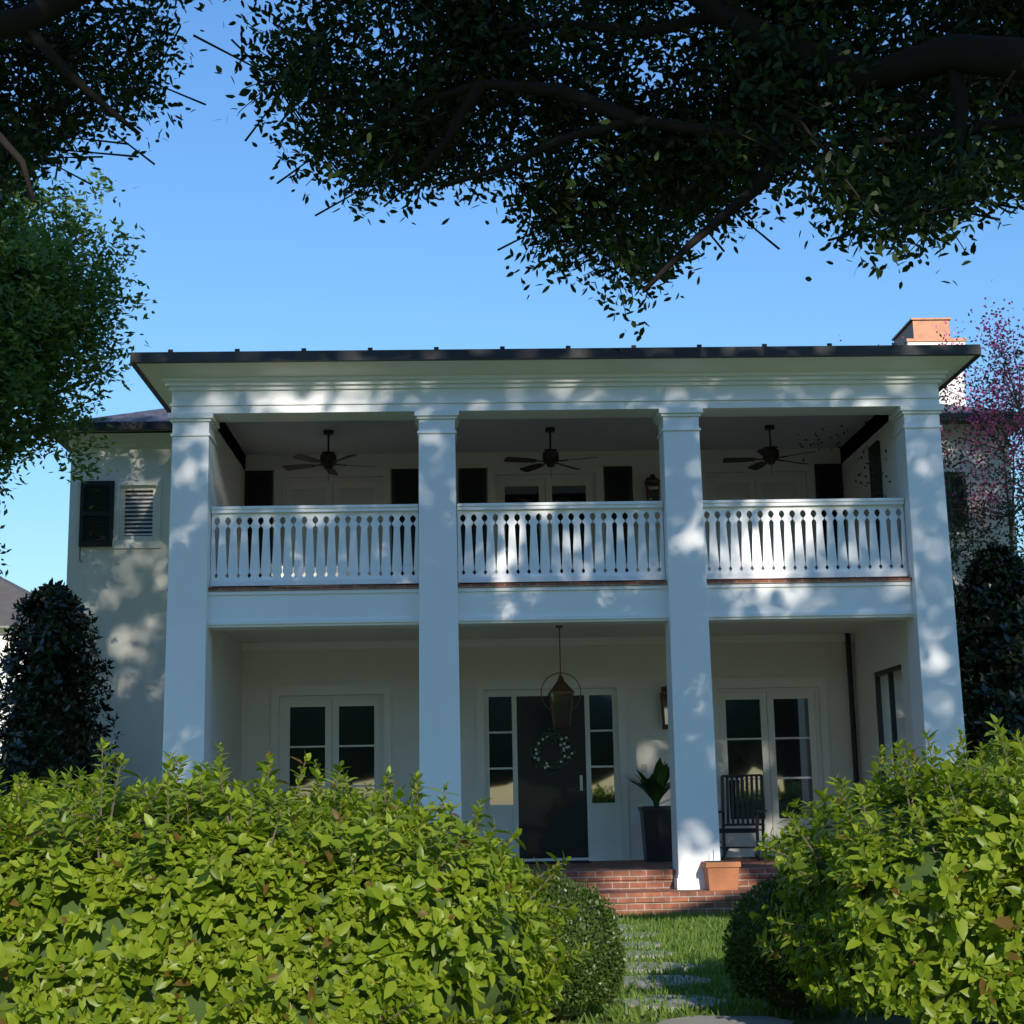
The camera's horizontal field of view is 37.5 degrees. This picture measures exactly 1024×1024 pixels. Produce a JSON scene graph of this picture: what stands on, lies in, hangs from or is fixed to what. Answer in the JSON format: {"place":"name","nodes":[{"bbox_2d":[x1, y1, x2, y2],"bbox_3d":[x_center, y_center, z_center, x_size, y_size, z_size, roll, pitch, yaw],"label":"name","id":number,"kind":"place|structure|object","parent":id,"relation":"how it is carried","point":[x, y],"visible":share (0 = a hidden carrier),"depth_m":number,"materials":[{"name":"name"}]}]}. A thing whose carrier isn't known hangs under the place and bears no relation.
{"place":"outdoors","nodes":[
{"label":"outdoors","id":0,"kind":"place"},
{"bbox_2d":[0,576,31,754],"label":"neighbour house","id":1,"kind":"structure","parent":0,"point":[11,593],"depth_m":39.55,"materials":[{"name":"paint"}]},
{"bbox_2d":[0,0,1023,292],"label":"tree branches","id":2,"kind":"object","parent":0,"point":[954,56],"visible":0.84,"depth_m":8.67,"materials":[{"name":"brown wood"}]},
{"bbox_2d":[0,0,1023,591],"label":"sky","id":3,"kind":"structure","parent":0,"point":[234,258],"materials":[{"name":"blue"}]},
{"bbox_2d":[66,424,1017,859],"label":"house walls","id":4,"kind":"structure","parent":0,"point":[120,588],"depth_m":22.20,"materials":[{"name":"paint"}]},
{"bbox_2d":[79,464,973,584],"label":"window shutters","id":5,"kind":"object","parent":4,"relation":"attached to","point":[96,525],"visible":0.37,"depth_m":22.58,"materials":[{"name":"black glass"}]},
{"bbox_2d":[49,343,1023,451],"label":"roof","id":6,"kind":"structure","parent":4,"relation":"on","point":[152,369],"depth_m":19.18,"materials":[{"name":"brown metal"}]},
{"bbox_2d":[892,318,966,423],"bbox_3d":[6.880,-1.101,24.874,0.980,4.010,1.540,-1,-11,-2],"label":"chimney","id":7,"kind":"object","parent":6,"relation":"attached to","point":[917,331],"visible":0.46,"depth_m":24.66,"materials":[{"name":"orange brick"}]},
{"bbox_2d":[270,461,832,861],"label":"french doors","id":8,"kind":"structure","parent":4,"relation":"attached to","point":[768,728],"depth_m":22.10,"materials":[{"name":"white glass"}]},
{"bbox_2d":[530,728,575,771],"bbox_3d":[0.595,3.465,21.998,0.670,0.639,0.134,-1,-11,-2],"label":"door wreath","id":9,"kind":"object","parent":8,"relation":"attached to","point":[542,741],"depth_m":21.99,"materials":[{"name":"green plant"}]},
{"bbox_2d":[641,764,646,772],"bbox_3d":[1.925,3.733,21.951,0.080,0.120,0.012,-1,-11,-2],"label":"doorbell plate","id":10,"kind":"object","parent":4,"relation":"attached to","point":[644,768],"visible":1,"depth_m":21.95,"materials":[{"name":"silver metal"}]},
{"bbox_2d":[645,474,659,500],"bbox_3d":[2.111,-0.293,22.621,0.210,0.550,0.235,-1,-11,-2],"label":"wall lantern","id":11,"kind":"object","parent":4,"relation":"attached to","point":[652,481],"depth_m":22.54,"materials":[{"name":"black metal"}]},
{"bbox_2d":[659,685,667,728],"bbox_3d":[2.291,2.841,22.013,0.240,0.640,0.250,-1,-11,-2],"label":"wall lantern","id":12,"kind":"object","parent":4,"relation":"attached to","point":[663,697],"depth_m":21.93,"materials":[{"name":"black metal"}]},
{"bbox_2d":[845,633,860,813],"bbox_3d":[5.000,3.373,22.027,0.080,3.220,0.076,-1,-11,-2],"label":"downspout","id":13,"kind":"object","parent":4,"relation":"attached to","point":[852,708],"visible":0.66,"depth_m":22.09,"materials":[{"name":"brown metal"}]},
{"bbox_2d":[537,890,612,1022],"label":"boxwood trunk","id":14,"kind":"object","parent":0,"point":[564,1013],"visible":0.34,"depth_m":9.26,"materials":[{"name":"green plant"}]},
{"bbox_2d":[523,857,782,915],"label":"brick steps","id":15,"kind":"structure","parent":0,"point":[637,886],"depth_m":18.50,"materials":[{"name":"red brick"}]},
{"bbox_2d":[523,860,590,863],"bbox_3d":[0.623,4.926,21.214,0.940,0.018,0.570,-1,-11,-2],"label":"door mat","id":16,"kind":"object","parent":15,"relation":"on","point":[555,862],"depth_m":21.05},
{"bbox_2d":[162,404,966,889],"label":"porch columns","id":17,"kind":"structure","parent":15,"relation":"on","point":[934,670],"depth_m":18.92,"materials":[{"name":"white paint"}]},
{"bbox_2d":[638,806,672,861],"bbox_3d":[2.041,4.509,21.148,0.480,0.760,0.480,-1,-11,-2],"label":"planter","id":18,"kind":"object","parent":15,"relation":"on","point":[656,829],"visible":0.79,"depth_m":20.96,"materials":[{"name":"paint"}]},
{"bbox_2d":[623,758,669,805],"bbox_3d":[2.044,3.791,21.161,0.902,0.694,1.028,5,-13,-30],"label":"planter foliage","id":19,"kind":"object","parent":18,"relation":"on","point":[655,786],"visible":0.84,"depth_m":21.14,"materials":[{"name":"green plant"}]},
{"bbox_2d":[701,850,740,890],"bbox_3d":[2.515,4.309,18.175,0.420,0.470,0.420,-1,-11,-2],"label":"terracotta pot","id":20,"kind":"object","parent":15,"relation":"on","point":[721,875],"visible":1,"depth_m":17.98,"materials":[{"name":"orange ceramic"}]},
{"bbox_2d":[718,774,766,859],"bbox_3d":[3.175,4.255,21.036,0.690,1.176,0.943,-5,-11,18],"label":"rocking chair","id":21,"kind":"object","parent":15,"relation":"on","point":[724,830],"visible":0.77,"depth_m":21.29,"materials":[{"name":"black paint"}]},
{"bbox_2d":[492,909,1023,1023],"bbox_3d":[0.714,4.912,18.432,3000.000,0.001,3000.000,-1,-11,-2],"label":"lawn","id":22,"kind":"structure","parent":0,"point":[869,1019],"depth_m":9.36,"materials":[{"name":"green plant"}]},
{"bbox_2d":[0,218,90,417],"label":"young oak trunk and limbs","id":23,"kind":"object","parent":22,"relation":"on","point":[53,269],"visible":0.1,"depth_m":18.67,"materials":[{"name":"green plant"}]},
{"bbox_2d":[0,163,156,577],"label":"tree foliage","id":24,"kind":"object","parent":23,"relation":"attached to","point":[48,318],"visible":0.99,"depth_m":18.36,"materials":[{"name":"green plant"}]},
{"bbox_2d":[0,577,136,816],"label":"magnolia","id":25,"kind":"object","parent":22,"relation":"on","point":[64,607],"depth_m":19.93,"materials":[{"name":"green plant"}]},
{"bbox_2d":[0,811,525,1023],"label":"hedge","id":26,"kind":"object","parent":22,"relation":"on","point":[496,996],"visible":0.15,"depth_m":7.41,"materials":[{"name":"green plant"}]},
{"bbox_2d":[0,737,594,1023],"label":"hedge leaves","id":27,"kind":"object","parent":22,"relation":"on","point":[497,866],"visible":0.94,"depth_m":7.33,"materials":[{"name":"green plant"}]},
{"bbox_2d":[162,370,947,811],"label":"porch balcony walls","id":28,"kind":"structure","parent":22,"relation":"on","point":[374,414],"depth_m":19.54,"materials":[{"name":"white paint"}]},
{"bbox_2d":[283,430,374,480],"bbox_3d":[-2.582,-0.785,21.264,1.327,0.720,1.268,-1,-11,-2],"label":"ceiling fan","id":29,"kind":"object","parent":28,"relation":"on","point":[328,460],"visible":1,"depth_m":21.15,"materials":[{"name":"brown metal"}]},
{"bbox_2d":[504,427,597,471],"bbox_3d":[0.540,-0.842,21.279,1.326,0.720,1.279,-1,-11,-2],"label":"ceiling fan","id":30,"kind":"object","parent":28,"relation":"on","point":[550,458],"visible":1,"depth_m":21.24,"materials":[{"name":"brown metal"}]},
{"bbox_2d":[210,498,908,586],"bbox_3d":[0.626,0.388,19.319,8.900,1.020,0.150,-1,-11,-2],"label":"balcony railing","id":31,"kind":"object","parent":28,"relation":"on","point":[555,510],"visible":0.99,"depth_m":19.29,"materials":[{"name":"white paint"}]},
{"bbox_2d":[541,625,580,727],"bbox_3d":[0.661,2.235,20.527,0.554,1.390,0.340,-1,-11,-2],"label":"pendant lantern","id":32,"kind":"object","parent":28,"relation":"hanging from","point":[560,693],"visible":0.99,"depth_m":20.33,"materials":[{"name":"orange metal"}]},
{"bbox_2d":[723,425,815,470],"bbox_3d":[3.636,-0.872,21.433,1.291,0.720,1.323,-1,-11,-2],"label":"ceiling fan","id":33,"kind":"object","parent":28,"relation":"on","point":[770,454],"visible":1,"depth_m":21.38,"materials":[{"name":"brown metal"}]},
{"bbox_2d":[868,440,900,781],"bbox_3d":[5.123,1.839,20.636,0.125,5.600,1.400,-1,-11,-2],"label":"window","id":34,"kind":"structure","parent":28,"relation":"attached to","point":[874,447],"depth_m":20.77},
{"bbox_2d":[523,871,627,1012],"bbox_3d":[0.309,2.685,9.474,0.821,0.845,0.821,-1,-11,-2],"label":"round bush","id":35,"kind":"object","parent":22,"relation":"on","point":[607,989],"visible":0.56,"depth_m":9.24,"materials":[{"name":"green plant"}]},
{"bbox_2d":[618,918,793,1023],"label":"stepping stone path","id":36,"kind":"structure","parent":22,"relation":"on","point":[696,1019],"depth_m":10.09,"materials":[{"name":"grey stone"}]},
{"bbox_2d":[721,872,838,1003],"bbox_3d":[1.766,2.699,9.621,0.898,0.801,0.905,-1,-11,-2],"label":"round bush","id":37,"kind":"object","parent":22,"relation":"on","point":[747,983],"visible":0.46,"depth_m":9.42,"materials":[{"name":"green plant"}]},
{"bbox_2d":[749,714,1023,1023],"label":"hedge leaves","id":38,"kind":"object","parent":22,"relation":"on","point":[992,979],"visible":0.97,"depth_m":7.74,"materials":[{"name":"green plant"}]},
{"bbox_2d":[797,297,1023,690],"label":"crape myrtle","id":39,"kind":"object","parent":22,"relation":"on","point":[988,528],"depth_m":21.61,"materials":[{"name":"plant"}]},
{"bbox_2d":[802,797,1023,1014],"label":"hedge","id":40,"kind":"object","parent":22,"relation":"on","point":[925,873],"visible":0.18,"depth_m":7.74,"materials":[{"name":"green plant"}]},
{"bbox_2d":[954,542,1023,764],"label":"columnar shrub","id":41,"kind":"object","parent":22,"relation":"on","point":[974,595],"depth_m":20.32,"materials":[{"name":"green plant"}]},
{"bbox_3d":[6.016,-13.906,-1.974,20.927,17.736,26.162,-1,-11,-2],"label":"live oak","id":42,"kind":"object","parent":22,"relation":"on","visible":0},
{"bbox_2d":[0,0,1023,352],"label":"tree leaves","id":43,"kind":"object","parent":42,"relation":"attached to","point":[516,58],"visible":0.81,"depth_m":9.52,"materials":[{"name":"green plant"}]},
{"bbox_2d":[737,888,821,1014],"bbox_3d":[1.775,2.791,9.602,0.685,0.783,0.685,-1,-11,-2],"label":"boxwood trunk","id":44,"kind":"object","parent":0,"point":[778,1003],"visible":0.22,"depth_m":9.41,"materials":[{"name":"green plant"}]}
]}

